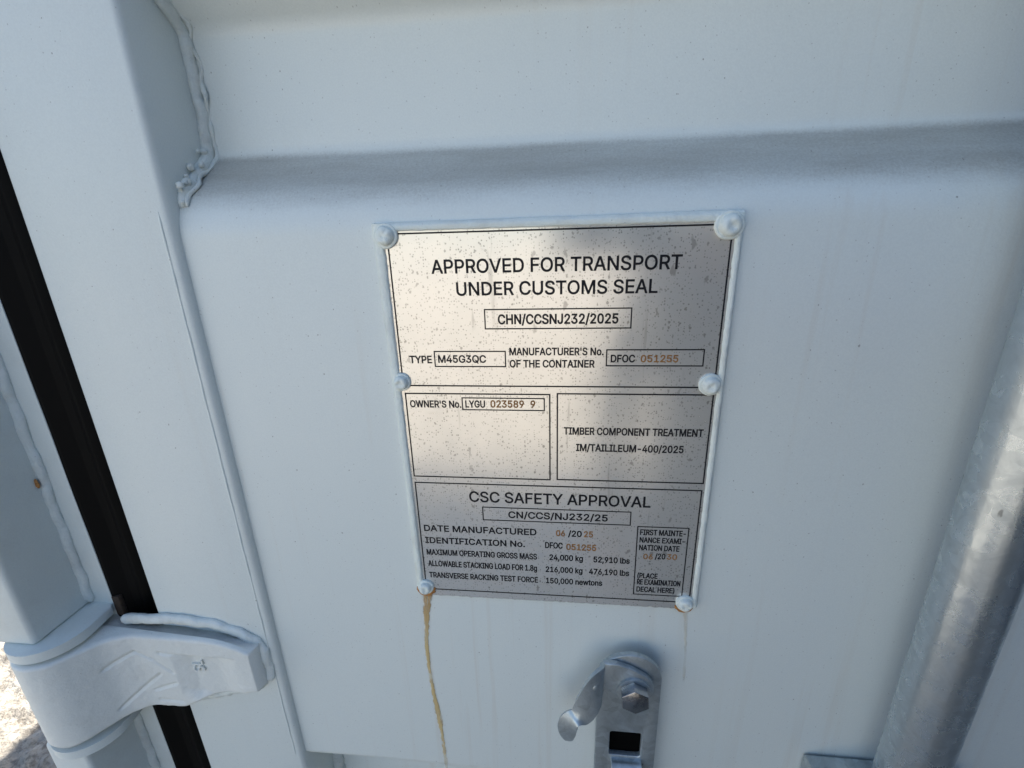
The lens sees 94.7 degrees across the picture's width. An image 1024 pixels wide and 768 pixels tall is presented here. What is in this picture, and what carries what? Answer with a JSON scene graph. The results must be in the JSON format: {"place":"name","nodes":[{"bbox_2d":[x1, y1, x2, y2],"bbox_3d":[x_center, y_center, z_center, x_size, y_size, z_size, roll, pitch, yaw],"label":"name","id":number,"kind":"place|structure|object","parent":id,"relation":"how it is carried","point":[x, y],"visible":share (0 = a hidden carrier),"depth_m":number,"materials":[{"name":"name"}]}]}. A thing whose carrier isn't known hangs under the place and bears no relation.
{"place":"outdoors","nodes":[
{"label":"outdoors","id":0,"kind":"place"},
{"bbox_2d":[0,642,56,767],"bbox_3d":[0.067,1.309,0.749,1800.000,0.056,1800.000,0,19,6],"label":"ground","id":1,"kind":"structure","parent":0,"point":[23,742],"depth_m":1.51,"materials":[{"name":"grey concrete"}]},
{"bbox_2d":[0,0,1023,767],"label":"shipping container","id":2,"kind":"object","parent":1,"relation":"on","point":[206,552],"visible":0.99,"depth_m":0.31,"materials":[{"name":"white metal"}]},
{"bbox_2d":[0,0,1023,767],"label":"container door","id":3,"kind":"structure","parent":2,"relation":"in","point":[200,187],"depth_m":0.30,"materials":[{"name":"white paint"}]},
{"bbox_2d":[371,209,744,612],"bbox_3d":[0.026,0.036,0.313,0.214,0.280,0.009,0,19,6],"label":"data plate","id":4,"kind":"object","parent":3,"relation":"attached to","point":[558,382],"visible":1,"depth_m":0.30,"materials":[{"name":"silver metal"}]},
{"bbox_2d":[558,651,661,767],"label":"handle retainer","id":5,"kind":"object","parent":3,"relation":"attached to","point":[618,696],"visible":1,"depth_m":0.36,"materials":[{"name":"metal"}]},
{"bbox_2d":[800,284,1023,767],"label":"lock rod","id":6,"kind":"object","parent":3,"relation":"attached to","point":[972,598],"visible":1,"depth_m":0.27,"materials":[{"name":"metal"}]}
]}

